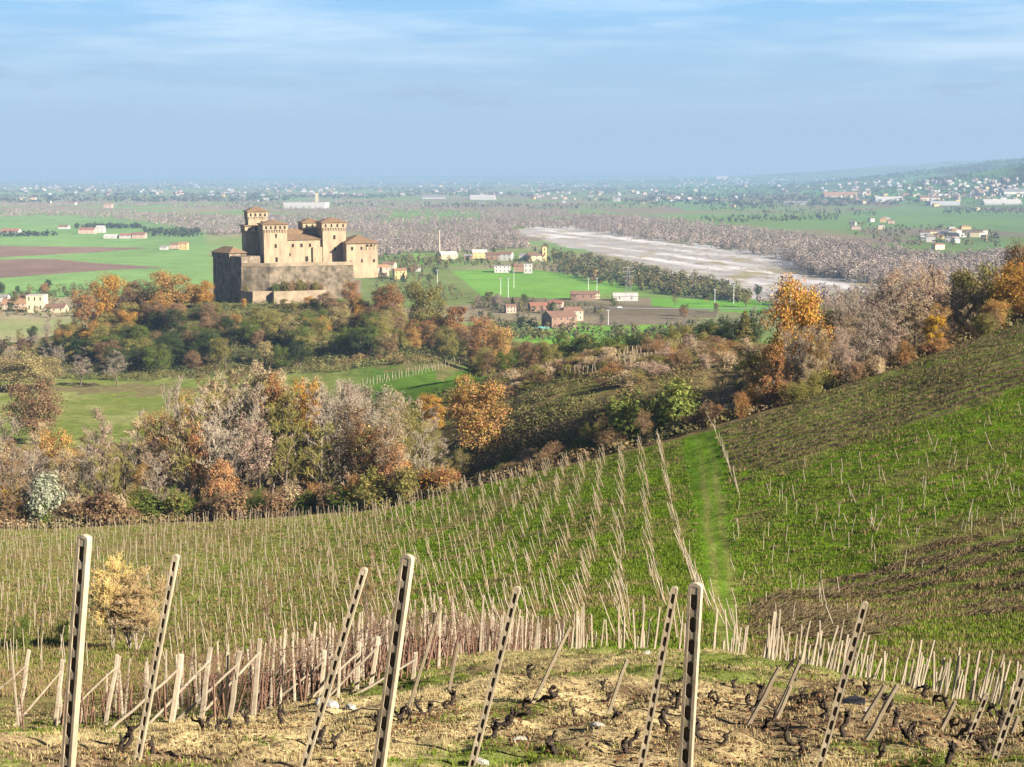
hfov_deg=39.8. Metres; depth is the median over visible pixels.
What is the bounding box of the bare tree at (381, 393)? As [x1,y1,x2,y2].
[348,382,413,444]
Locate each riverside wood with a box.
[0,194,488,215]
[0,207,390,234]
[358,214,529,255]
[479,209,1022,286]
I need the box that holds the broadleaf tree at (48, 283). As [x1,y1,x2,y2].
[44,279,52,287]
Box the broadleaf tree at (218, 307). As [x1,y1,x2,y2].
[207,300,223,313]
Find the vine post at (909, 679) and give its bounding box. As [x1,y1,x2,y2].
[907,659,914,685]
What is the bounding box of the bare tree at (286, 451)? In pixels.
[260,404,316,488]
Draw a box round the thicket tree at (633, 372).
[622,369,646,385]
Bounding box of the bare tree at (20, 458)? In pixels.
[0,453,34,506]
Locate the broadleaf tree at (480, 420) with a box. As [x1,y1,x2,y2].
[441,373,516,453]
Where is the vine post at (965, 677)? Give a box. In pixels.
[961,653,969,699]
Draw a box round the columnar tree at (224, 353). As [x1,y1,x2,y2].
[217,336,230,364]
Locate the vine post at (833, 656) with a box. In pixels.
[830,644,835,668]
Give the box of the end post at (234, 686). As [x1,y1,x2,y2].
[178,650,241,718]
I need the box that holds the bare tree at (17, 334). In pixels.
[15,328,25,338]
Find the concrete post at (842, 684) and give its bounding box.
[816,601,867,766]
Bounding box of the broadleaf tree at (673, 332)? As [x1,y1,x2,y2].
[668,324,693,339]
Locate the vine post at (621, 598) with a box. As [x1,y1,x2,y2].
[618,580,625,616]
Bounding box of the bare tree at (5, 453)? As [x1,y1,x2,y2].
[0,437,26,497]
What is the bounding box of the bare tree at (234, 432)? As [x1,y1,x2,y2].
[183,396,237,502]
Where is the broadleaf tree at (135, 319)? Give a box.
[123,312,139,328]
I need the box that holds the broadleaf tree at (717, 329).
[709,324,724,337]
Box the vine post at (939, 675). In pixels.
[935,657,944,691]
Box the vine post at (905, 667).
[900,639,913,683]
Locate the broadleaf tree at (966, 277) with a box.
[940,260,1010,334]
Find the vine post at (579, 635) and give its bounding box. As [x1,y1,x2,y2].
[578,619,579,648]
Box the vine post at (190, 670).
[187,647,193,697]
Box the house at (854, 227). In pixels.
[850,225,860,229]
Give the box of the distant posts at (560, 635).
[0,401,1022,707]
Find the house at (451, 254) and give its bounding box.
[439,251,457,258]
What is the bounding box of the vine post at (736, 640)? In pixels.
[735,629,737,652]
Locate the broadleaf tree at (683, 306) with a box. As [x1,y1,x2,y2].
[680,304,688,315]
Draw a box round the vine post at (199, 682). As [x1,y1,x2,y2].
[199,663,200,703]
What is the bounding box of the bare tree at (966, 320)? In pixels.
[958,304,975,330]
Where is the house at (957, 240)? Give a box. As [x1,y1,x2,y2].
[951,238,959,242]
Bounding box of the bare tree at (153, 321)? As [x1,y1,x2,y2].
[144,315,157,332]
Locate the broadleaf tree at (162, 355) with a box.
[142,342,172,374]
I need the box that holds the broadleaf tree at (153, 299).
[141,297,166,317]
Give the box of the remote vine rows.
[360,338,686,386]
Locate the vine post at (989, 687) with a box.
[987,668,995,693]
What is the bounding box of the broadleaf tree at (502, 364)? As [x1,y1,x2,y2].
[495,350,513,370]
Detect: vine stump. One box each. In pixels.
[118,732,130,751]
[123,722,139,747]
[145,735,154,753]
[191,714,208,730]
[202,713,212,727]
[215,717,223,731]
[220,716,231,729]
[241,712,249,724]
[277,696,285,723]
[316,724,326,745]
[330,732,340,749]
[369,709,379,730]
[394,706,405,723]
[405,704,411,720]
[414,696,424,716]
[426,700,433,713]
[443,700,450,708]
[448,689,455,704]
[487,717,508,739]
[501,715,512,729]
[509,706,518,724]
[516,707,530,717]
[522,696,531,709]
[526,662,535,673]
[526,670,532,679]
[537,689,558,702]
[545,730,557,754]
[548,685,556,693]
[569,700,576,716]
[596,678,605,691]
[603,689,613,701]
[612,708,622,718]
[620,736,628,753]
[628,726,640,746]
[658,715,663,725]
[660,704,673,732]
[667,681,674,702]
[670,689,680,708]
[695,714,704,739]
[707,689,716,699]
[712,689,721,706]
[720,728,731,744]
[730,678,737,687]
[745,693,750,705]
[749,695,759,713]
[755,683,764,698]
[763,717,770,728]
[768,699,777,719]
[775,722,794,744]
[786,658,794,670]
[790,662,801,680]
[797,734,803,751]
[798,687,808,699]
[816,696,824,707]
[820,699,829,718]
[832,685,836,698]
[839,707,850,737]
[862,675,876,695]
[874,743,895,759]
[881,695,892,712]
[892,707,900,727]
[898,720,914,742]
[909,724,915,737]
[915,731,926,746]
[916,682,927,689]
[921,685,930,697]
[932,691,942,705]
[942,693,949,709]
[943,740,958,764]
[949,715,959,731]
[956,714,972,738]
[974,735,988,754]
[986,702,996,715]
[994,707,1003,727]
[995,711,1009,735]
[1015,720,1023,736]
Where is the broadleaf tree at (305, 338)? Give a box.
[292,334,314,353]
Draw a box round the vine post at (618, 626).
[618,605,619,648]
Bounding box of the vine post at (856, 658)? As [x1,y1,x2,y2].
[851,632,864,675]
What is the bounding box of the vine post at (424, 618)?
[424,598,425,652]
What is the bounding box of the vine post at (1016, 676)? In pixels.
[1014,661,1018,687]
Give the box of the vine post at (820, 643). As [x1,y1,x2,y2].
[819,620,820,666]
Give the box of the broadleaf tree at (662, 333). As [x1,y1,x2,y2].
[652,330,671,340]
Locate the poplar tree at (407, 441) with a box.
[390,419,431,473]
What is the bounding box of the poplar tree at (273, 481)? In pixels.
[271,389,291,493]
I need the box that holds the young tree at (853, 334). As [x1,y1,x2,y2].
[837,315,875,369]
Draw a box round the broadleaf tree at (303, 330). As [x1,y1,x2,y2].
[284,325,316,349]
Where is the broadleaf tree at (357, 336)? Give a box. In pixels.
[348,327,371,353]
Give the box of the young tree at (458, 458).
[453,449,470,478]
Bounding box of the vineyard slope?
[0,322,1023,719]
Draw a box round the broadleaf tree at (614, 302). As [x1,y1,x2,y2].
[609,297,617,308]
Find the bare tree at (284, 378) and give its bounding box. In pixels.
[252,370,326,484]
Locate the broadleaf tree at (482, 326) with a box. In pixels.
[467,313,495,358]
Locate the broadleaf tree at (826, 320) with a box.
[806,307,843,377]
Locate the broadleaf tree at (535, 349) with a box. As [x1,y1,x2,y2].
[531,345,544,364]
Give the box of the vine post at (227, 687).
[225,652,228,716]
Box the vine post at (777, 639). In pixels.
[774,609,780,659]
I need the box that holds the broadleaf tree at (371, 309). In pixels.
[353,305,380,325]
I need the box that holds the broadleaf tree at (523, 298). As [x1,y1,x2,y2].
[521,293,528,306]
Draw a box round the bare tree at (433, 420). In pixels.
[427,406,440,436]
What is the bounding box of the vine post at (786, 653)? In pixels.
[784,632,789,660]
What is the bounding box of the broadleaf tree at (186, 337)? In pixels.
[182,329,200,345]
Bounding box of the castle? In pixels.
[210,206,378,303]
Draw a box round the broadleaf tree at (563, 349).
[554,330,583,359]
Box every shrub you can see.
[0,493,34,526]
[0,498,17,518]
[0,511,10,527]
[0,623,34,650]
[14,497,34,525]
[17,611,33,632]
[18,496,36,525]
[23,467,74,526]
[31,501,52,526]
[47,501,78,525]
[51,618,70,640]
[55,495,87,521]
[58,493,90,525]
[69,494,97,525]
[84,484,128,525]
[93,492,130,521]
[107,505,145,525]
[121,491,144,519]
[128,485,156,521]
[134,490,169,522]
[148,483,191,520]
[149,487,173,520]
[159,492,190,520]
[169,494,207,519]
[170,492,198,521]
[190,499,207,519]
[194,493,225,521]
[204,501,233,520]
[205,487,252,520]
[223,492,257,519]
[233,482,269,509]
[241,486,270,518]
[247,494,271,517]
[251,486,294,517]
[261,485,289,517]
[270,284,279,290]
[276,476,304,515]
[279,281,288,290]
[287,278,295,290]
[290,489,323,515]
[293,278,306,290]
[295,481,322,512]
[305,279,310,289]
[311,281,319,289]
[311,481,332,512]
[315,483,355,511]
[324,484,357,511]
[337,473,359,508]
[339,477,374,510]
[350,464,391,510]
[357,484,397,508]
[382,469,405,505]
[385,463,420,505]
[388,473,435,502]
[396,335,411,351]
[413,465,429,497]
[417,467,443,496]
[423,463,470,495]
[471,367,494,376]
[473,467,488,481]
[473,469,497,480]
[489,463,524,477]
[495,375,510,384]
[495,461,530,475]
[498,385,519,396]
[501,368,521,380]
[505,375,518,386]
[510,381,523,392]
[510,448,532,466]
[512,447,537,466]
[514,373,524,384]
[518,379,534,389]
[520,370,547,384]
[525,363,540,373]
[525,446,540,460]
[525,451,557,468]
[529,367,555,380]
[533,373,552,383]
[541,444,558,464]
[543,365,555,378]
[544,358,563,368]
[544,360,561,368]
[546,439,565,460]
[557,360,571,372]
[557,363,579,376]
[562,356,580,364]
[566,438,597,453]
[572,361,585,371]
[574,353,595,363]
[575,357,588,370]
[580,423,608,451]
[581,355,593,370]
[584,362,598,369]
[587,346,604,361]
[593,376,613,385]
[593,429,631,451]
[594,382,660,444]
[595,353,609,367]
[597,355,623,371]
[597,362,625,376]
[600,426,631,446]
[603,347,622,358]
[611,369,636,387]
[613,343,630,355]
[621,353,640,361]
[622,360,636,370]
[623,349,642,359]
[624,354,640,362]
[626,358,656,374]
[631,374,646,383]
[633,346,645,353]
[635,353,660,364]
[638,352,657,359]
[641,337,654,347]
[641,375,703,437]
[642,343,664,353]
[642,360,672,376]
[652,356,668,363]
[657,346,682,360]
[664,340,681,349]
[665,349,691,367]
[666,342,678,348]
[668,334,681,343]
[670,413,700,428]
[677,415,707,429]
[681,348,691,361]
[682,341,694,348]
[684,335,696,349]
[684,344,712,355]
[684,356,693,364]
[692,401,723,426]
[695,329,711,344]
[697,345,714,352]
[699,335,728,348]
[699,354,715,368]
[705,401,737,420]
[706,350,744,367]
[706,351,724,362]
[707,343,729,351]
[711,404,728,422]
[720,340,741,347]
[728,344,755,358]
[733,390,751,418]
[739,337,752,347]
[743,345,757,358]
[745,389,763,412]
[753,393,767,409]
[757,380,786,407]
[773,380,791,404]
[775,382,809,403]
[788,380,823,399]
[801,370,824,392]
[806,365,839,391]
[828,370,844,386]
[838,370,856,383]
[843,360,869,380]
[858,357,877,377]
[866,355,887,374]
[875,350,907,370]
[895,339,918,364]
[908,344,920,361]
[915,338,940,357]
[922,337,955,353]
[937,332,968,347]
[946,327,975,341]
[960,323,982,337]
[969,311,999,336]
[983,307,1003,331]
[1000,305,1016,328]
[1010,313,1023,324]
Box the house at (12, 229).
[0,228,21,233]
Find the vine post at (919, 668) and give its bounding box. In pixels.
[915,652,922,687]
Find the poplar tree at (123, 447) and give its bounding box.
[112,436,136,497]
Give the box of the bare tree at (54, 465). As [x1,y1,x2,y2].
[44,446,76,492]
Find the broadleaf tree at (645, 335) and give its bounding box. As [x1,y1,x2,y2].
[626,330,654,349]
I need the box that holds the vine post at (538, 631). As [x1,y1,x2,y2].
[537,616,539,648]
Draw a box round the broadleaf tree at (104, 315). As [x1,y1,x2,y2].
[96,312,117,332]
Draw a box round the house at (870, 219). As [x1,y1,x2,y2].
[867,218,874,221]
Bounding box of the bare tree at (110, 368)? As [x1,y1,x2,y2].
[100,350,131,386]
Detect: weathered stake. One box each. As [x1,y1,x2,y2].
[408,604,442,707]
[448,643,459,691]
[531,626,571,702]
[606,659,628,714]
[746,666,780,724]
[776,685,791,718]
[777,660,801,709]
[861,684,885,721]
[866,684,898,739]
[939,700,956,730]
[1009,715,1019,734]
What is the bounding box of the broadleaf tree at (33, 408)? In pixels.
[0,376,66,444]
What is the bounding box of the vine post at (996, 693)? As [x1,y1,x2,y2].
[993,677,1000,703]
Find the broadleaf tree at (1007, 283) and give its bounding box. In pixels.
[984,257,1023,319]
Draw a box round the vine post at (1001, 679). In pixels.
[997,662,1004,703]
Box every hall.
[283,202,328,207]
[422,195,444,198]
[470,195,494,199]
[715,176,727,178]
[783,201,806,203]
[821,192,857,196]
[873,196,899,201]
[917,196,939,200]
[926,201,959,205]
[981,199,1021,204]
[998,189,1023,193]
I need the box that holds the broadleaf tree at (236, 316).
[230,313,241,322]
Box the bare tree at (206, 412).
[156,391,221,501]
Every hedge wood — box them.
[0,229,57,236]
[74,221,141,228]
[141,225,201,236]
[227,201,394,207]
[424,201,526,207]
[527,201,674,208]
[650,195,714,199]
[695,203,876,215]
[701,213,838,222]
[828,183,1023,204]
[853,220,1000,246]
[943,206,1023,213]
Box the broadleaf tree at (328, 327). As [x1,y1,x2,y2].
[313,315,332,330]
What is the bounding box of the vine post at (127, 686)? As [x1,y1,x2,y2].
[124,658,130,713]
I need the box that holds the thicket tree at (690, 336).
[681,333,698,341]
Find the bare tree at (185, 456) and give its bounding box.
[166,411,207,498]
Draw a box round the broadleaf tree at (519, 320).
[515,316,525,327]
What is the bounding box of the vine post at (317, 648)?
[316,637,317,659]
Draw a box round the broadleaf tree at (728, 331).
[715,317,740,341]
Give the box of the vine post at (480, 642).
[479,595,484,652]
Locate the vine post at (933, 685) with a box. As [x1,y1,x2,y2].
[932,651,934,691]
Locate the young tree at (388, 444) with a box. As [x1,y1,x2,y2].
[372,407,410,482]
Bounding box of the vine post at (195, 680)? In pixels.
[195,650,196,706]
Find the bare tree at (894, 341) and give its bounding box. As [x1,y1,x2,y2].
[874,314,908,357]
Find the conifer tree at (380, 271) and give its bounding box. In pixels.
[378,267,383,277]
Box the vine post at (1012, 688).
[1008,681,1014,705]
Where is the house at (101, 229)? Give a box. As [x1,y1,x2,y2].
[96,226,105,232]
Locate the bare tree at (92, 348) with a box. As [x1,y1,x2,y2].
[86,334,99,362]
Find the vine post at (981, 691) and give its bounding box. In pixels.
[978,656,992,700]
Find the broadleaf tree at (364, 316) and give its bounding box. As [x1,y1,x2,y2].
[356,311,380,327]
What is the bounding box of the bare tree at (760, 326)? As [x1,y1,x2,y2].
[748,311,768,342]
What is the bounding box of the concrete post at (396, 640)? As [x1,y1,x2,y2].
[372,553,414,766]
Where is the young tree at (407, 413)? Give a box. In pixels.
[375,394,423,467]
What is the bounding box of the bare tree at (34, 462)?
[19,444,44,483]
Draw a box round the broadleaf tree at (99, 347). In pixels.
[93,339,124,363]
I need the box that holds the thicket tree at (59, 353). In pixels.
[52,345,64,366]
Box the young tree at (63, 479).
[47,446,82,499]
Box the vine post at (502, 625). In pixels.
[499,611,504,641]
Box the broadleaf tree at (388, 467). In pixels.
[371,442,414,484]
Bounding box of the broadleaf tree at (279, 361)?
[270,343,293,368]
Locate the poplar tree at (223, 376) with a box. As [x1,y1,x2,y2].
[221,375,230,402]
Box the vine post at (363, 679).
[361,611,364,680]
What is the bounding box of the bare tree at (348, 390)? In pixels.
[331,381,373,477]
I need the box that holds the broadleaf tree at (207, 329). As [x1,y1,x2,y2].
[198,327,219,342]
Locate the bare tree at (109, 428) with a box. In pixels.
[83,422,123,486]
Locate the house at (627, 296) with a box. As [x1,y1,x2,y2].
[612,293,637,300]
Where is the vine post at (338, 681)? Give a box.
[337,660,340,697]
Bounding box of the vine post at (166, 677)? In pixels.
[165,652,167,711]
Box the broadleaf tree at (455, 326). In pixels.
[447,323,469,351]
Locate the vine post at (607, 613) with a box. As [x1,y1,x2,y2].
[599,592,614,633]
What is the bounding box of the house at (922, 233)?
[920,231,929,235]
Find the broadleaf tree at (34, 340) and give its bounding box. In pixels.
[31,334,38,344]
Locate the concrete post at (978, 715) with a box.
[965,693,988,740]
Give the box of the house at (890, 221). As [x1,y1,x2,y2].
[887,220,894,223]
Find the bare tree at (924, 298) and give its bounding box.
[906,274,953,342]
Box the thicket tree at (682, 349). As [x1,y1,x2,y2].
[679,344,690,359]
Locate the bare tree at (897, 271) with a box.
[875,267,921,358]
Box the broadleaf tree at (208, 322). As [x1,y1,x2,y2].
[197,315,218,331]
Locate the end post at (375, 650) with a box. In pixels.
[329,636,379,696]
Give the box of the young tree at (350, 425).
[323,399,366,486]
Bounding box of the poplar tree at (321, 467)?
[298,423,340,490]
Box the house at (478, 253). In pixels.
[470,249,486,257]
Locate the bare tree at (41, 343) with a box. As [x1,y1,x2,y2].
[40,337,47,347]
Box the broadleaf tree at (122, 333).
[117,332,130,345]
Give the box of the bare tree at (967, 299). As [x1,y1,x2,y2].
[943,276,983,333]
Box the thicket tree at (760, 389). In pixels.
[755,380,770,396]
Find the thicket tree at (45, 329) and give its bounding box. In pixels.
[40,323,52,335]
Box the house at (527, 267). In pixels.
[524,263,531,272]
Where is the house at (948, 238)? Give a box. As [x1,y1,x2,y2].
[945,236,954,241]
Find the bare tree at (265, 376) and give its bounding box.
[223,360,296,490]
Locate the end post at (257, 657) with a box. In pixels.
[198,638,261,715]
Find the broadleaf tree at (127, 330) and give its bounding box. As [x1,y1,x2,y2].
[117,324,140,341]
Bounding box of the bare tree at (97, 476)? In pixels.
[79,442,122,498]
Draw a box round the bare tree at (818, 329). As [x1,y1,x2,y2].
[798,326,839,377]
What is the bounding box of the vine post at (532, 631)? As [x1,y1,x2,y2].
[531,615,533,647]
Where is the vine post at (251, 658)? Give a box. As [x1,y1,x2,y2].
[249,639,253,675]
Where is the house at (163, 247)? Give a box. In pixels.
[159,245,168,249]
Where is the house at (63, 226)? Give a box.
[58,225,69,228]
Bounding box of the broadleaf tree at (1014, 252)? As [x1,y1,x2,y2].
[995,237,1023,304]
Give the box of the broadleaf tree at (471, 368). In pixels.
[465,357,479,377]
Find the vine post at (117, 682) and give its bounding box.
[113,656,120,711]
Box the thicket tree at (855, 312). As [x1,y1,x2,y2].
[827,287,896,362]
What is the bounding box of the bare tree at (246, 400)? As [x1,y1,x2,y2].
[219,382,273,484]
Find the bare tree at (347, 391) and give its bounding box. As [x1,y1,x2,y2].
[339,382,360,423]
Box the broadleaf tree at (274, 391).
[258,369,293,486]
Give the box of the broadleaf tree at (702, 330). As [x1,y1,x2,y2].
[695,323,717,338]
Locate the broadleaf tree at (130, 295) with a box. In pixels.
[118,279,158,315]
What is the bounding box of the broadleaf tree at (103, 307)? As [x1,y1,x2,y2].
[87,271,129,319]
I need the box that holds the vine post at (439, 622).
[438,597,441,666]
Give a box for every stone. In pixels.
[315,697,320,704]
[326,699,338,707]
[345,703,356,709]
[476,757,488,764]
[512,736,527,741]
[590,722,604,726]
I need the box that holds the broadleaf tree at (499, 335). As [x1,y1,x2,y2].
[486,322,515,372]
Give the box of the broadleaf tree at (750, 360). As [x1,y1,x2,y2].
[732,343,771,398]
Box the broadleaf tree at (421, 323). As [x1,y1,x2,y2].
[402,318,438,342]
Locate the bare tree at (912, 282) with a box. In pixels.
[880,277,951,353]
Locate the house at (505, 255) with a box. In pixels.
[497,251,513,259]
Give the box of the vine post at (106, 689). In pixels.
[105,673,107,691]
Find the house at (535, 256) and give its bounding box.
[526,252,544,260]
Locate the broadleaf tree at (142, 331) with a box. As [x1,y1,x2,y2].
[129,324,151,342]
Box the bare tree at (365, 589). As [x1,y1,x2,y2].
[348,547,382,637]
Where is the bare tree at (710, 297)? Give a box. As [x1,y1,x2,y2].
[706,291,714,304]
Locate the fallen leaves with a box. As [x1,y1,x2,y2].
[46,664,1023,766]
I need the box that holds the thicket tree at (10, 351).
[4,346,17,357]
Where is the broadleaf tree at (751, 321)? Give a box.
[735,316,764,341]
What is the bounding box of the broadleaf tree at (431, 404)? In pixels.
[419,392,447,436]
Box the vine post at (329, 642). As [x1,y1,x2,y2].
[329,622,330,668]
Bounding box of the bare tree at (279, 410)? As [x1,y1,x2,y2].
[262,389,317,485]
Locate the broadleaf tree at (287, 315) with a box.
[280,314,293,323]
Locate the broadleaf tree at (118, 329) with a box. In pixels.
[112,328,125,334]
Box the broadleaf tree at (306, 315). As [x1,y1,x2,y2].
[301,310,316,318]
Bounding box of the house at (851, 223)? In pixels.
[849,221,855,225]
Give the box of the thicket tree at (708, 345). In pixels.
[704,338,720,357]
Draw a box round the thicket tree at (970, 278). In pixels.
[948,270,989,326]
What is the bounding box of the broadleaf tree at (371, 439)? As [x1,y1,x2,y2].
[339,423,401,483]
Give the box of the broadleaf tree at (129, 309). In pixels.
[118,302,141,319]
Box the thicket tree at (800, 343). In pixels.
[777,323,817,383]
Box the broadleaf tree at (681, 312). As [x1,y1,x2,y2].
[679,307,687,316]
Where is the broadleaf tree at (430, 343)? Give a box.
[416,324,442,351]
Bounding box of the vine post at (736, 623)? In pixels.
[735,604,737,646]
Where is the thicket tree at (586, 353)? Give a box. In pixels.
[577,350,595,357]
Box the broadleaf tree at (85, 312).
[68,288,98,332]
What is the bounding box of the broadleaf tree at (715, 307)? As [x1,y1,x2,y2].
[713,302,719,310]
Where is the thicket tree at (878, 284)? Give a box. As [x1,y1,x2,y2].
[864,277,925,358]
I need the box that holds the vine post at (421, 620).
[421,608,422,644]
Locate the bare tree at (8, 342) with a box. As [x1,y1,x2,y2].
[4,336,11,352]
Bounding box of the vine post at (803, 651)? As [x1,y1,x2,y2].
[801,620,810,662]
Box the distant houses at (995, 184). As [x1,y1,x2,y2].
[0,177,1023,199]
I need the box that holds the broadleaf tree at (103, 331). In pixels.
[94,324,116,343]
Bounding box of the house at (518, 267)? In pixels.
[514,263,523,271]
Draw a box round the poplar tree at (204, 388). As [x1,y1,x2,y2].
[190,382,210,425]
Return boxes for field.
[0,184,1023,344]
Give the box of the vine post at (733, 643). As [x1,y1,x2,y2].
[732,626,734,651]
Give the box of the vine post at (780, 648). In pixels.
[779,634,781,659]
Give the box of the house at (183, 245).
[178,242,188,249]
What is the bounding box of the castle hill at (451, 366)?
[39,296,571,377]
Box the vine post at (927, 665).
[921,640,934,685]
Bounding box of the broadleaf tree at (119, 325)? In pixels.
[114,321,134,333]
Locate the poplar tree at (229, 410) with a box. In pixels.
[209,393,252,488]
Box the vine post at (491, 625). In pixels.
[488,597,493,650]
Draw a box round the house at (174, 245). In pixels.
[169,243,178,248]
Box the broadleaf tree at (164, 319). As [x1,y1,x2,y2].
[157,301,184,329]
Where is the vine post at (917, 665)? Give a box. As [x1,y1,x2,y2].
[912,640,921,687]
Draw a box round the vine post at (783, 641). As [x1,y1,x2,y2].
[780,627,786,660]
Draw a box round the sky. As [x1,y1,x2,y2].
[0,0,1023,179]
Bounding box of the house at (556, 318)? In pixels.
[541,309,576,328]
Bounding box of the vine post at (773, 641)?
[771,611,775,659]
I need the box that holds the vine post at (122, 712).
[119,670,123,716]
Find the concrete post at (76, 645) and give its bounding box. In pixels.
[60,534,91,766]
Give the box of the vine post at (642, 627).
[640,604,644,647]
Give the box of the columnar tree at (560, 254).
[557,252,563,259]
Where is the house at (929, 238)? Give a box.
[925,236,934,241]
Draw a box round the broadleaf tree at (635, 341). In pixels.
[628,333,644,350]
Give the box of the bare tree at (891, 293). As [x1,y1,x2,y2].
[856,284,920,356]
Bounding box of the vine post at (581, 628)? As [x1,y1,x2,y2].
[580,606,582,648]
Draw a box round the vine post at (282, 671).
[279,629,285,703]
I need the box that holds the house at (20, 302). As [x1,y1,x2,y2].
[1,299,25,308]
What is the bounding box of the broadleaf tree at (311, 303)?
[309,298,318,308]
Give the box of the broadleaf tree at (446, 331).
[432,325,459,352]
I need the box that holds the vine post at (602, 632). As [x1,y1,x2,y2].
[600,619,604,646]
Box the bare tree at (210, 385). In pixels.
[193,368,252,465]
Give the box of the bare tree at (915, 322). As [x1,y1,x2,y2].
[890,299,928,351]
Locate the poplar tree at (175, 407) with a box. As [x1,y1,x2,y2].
[170,374,187,492]
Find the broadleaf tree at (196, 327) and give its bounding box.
[184,325,198,337]
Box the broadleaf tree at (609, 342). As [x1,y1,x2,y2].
[597,334,626,348]
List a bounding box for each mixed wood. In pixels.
[0,279,120,316]
[374,271,469,298]
[378,251,452,271]
[443,256,595,271]
[469,309,755,339]
[471,294,603,313]
[551,249,751,301]
[756,278,942,315]
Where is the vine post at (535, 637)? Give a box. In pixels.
[534,622,536,648]
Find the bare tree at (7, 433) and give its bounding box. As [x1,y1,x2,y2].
[0,415,35,494]
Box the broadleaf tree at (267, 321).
[249,309,286,339]
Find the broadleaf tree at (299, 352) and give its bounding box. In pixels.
[286,339,313,366]
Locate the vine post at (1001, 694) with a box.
[998,661,1010,705]
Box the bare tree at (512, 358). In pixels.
[504,348,522,368]
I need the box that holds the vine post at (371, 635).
[370,612,372,666]
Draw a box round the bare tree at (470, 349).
[466,333,486,356]
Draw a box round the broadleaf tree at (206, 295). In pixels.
[192,280,214,304]
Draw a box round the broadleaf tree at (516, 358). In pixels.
[511,349,528,369]
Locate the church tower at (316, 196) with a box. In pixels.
[315,191,317,201]
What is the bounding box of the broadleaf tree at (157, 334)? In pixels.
[151,331,163,345]
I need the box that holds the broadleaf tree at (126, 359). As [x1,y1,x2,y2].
[101,345,132,372]
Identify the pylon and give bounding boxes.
[623,267,633,303]
[773,247,782,276]
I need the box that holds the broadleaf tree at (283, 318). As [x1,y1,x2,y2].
[275,313,291,327]
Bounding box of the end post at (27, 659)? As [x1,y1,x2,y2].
[0,649,30,724]
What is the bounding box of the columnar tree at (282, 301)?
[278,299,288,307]
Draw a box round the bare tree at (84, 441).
[71,435,101,499]
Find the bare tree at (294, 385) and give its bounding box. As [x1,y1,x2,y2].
[287,376,320,415]
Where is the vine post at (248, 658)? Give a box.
[246,648,250,691]
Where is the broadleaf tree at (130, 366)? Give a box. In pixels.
[119,349,137,371]
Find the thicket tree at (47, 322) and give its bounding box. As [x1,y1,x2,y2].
[40,318,53,331]
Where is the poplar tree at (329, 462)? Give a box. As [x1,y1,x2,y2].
[308,421,348,488]
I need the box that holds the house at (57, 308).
[44,304,68,312]
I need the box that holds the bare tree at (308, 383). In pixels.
[287,372,341,489]
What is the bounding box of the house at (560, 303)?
[549,300,563,307]
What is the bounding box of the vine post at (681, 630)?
[678,611,683,649]
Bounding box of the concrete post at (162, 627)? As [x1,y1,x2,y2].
[134,554,179,759]
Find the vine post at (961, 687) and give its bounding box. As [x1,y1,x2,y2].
[958,675,963,698]
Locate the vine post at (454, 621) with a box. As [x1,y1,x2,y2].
[452,599,457,656]
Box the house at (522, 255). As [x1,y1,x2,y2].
[519,253,525,259]
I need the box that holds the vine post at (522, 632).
[521,616,523,649]
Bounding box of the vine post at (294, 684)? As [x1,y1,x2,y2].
[291,641,295,701]
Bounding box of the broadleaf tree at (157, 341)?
[146,335,163,358]
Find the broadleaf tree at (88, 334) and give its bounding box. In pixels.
[80,330,95,345]
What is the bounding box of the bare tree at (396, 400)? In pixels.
[389,391,404,413]
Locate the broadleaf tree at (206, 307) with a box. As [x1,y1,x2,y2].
[198,302,217,316]
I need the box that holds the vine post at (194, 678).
[191,661,198,699]
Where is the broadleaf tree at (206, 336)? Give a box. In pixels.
[188,327,217,358]
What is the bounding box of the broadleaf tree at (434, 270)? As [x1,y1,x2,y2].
[432,266,438,275]
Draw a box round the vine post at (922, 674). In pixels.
[920,664,925,685]
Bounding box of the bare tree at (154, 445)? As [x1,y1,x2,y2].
[136,437,184,491]
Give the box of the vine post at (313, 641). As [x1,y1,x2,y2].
[307,622,315,695]
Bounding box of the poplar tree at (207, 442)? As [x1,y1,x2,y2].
[195,424,249,493]
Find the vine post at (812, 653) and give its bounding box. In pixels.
[810,636,816,664]
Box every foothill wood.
[699,180,795,186]
[736,158,1022,190]
[797,156,1023,182]
[859,163,1023,195]
[860,173,1023,182]
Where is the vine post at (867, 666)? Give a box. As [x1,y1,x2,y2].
[864,654,870,677]
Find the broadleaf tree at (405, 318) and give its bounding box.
[401,315,407,327]
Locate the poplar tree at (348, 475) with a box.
[330,392,361,485]
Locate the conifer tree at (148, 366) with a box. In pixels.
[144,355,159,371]
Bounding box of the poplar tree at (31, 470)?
[20,447,45,500]
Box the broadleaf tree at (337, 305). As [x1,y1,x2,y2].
[326,301,351,324]
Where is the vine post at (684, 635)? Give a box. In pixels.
[683,623,685,649]
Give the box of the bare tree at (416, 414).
[393,410,453,480]
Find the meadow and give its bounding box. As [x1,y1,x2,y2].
[0,364,492,447]
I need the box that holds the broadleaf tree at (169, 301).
[163,300,186,320]
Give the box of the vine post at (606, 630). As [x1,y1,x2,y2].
[605,619,606,645]
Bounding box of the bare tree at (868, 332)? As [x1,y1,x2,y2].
[841,305,885,365]
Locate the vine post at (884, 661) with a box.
[883,651,885,680]
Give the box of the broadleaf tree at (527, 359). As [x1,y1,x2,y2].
[516,340,540,368]
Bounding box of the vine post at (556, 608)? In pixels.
[552,594,561,625]
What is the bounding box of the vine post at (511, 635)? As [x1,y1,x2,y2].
[510,621,512,650]
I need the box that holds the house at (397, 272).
[393,268,406,278]
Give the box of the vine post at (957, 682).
[955,655,960,698]
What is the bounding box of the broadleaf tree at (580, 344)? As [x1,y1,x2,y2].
[572,333,600,354]

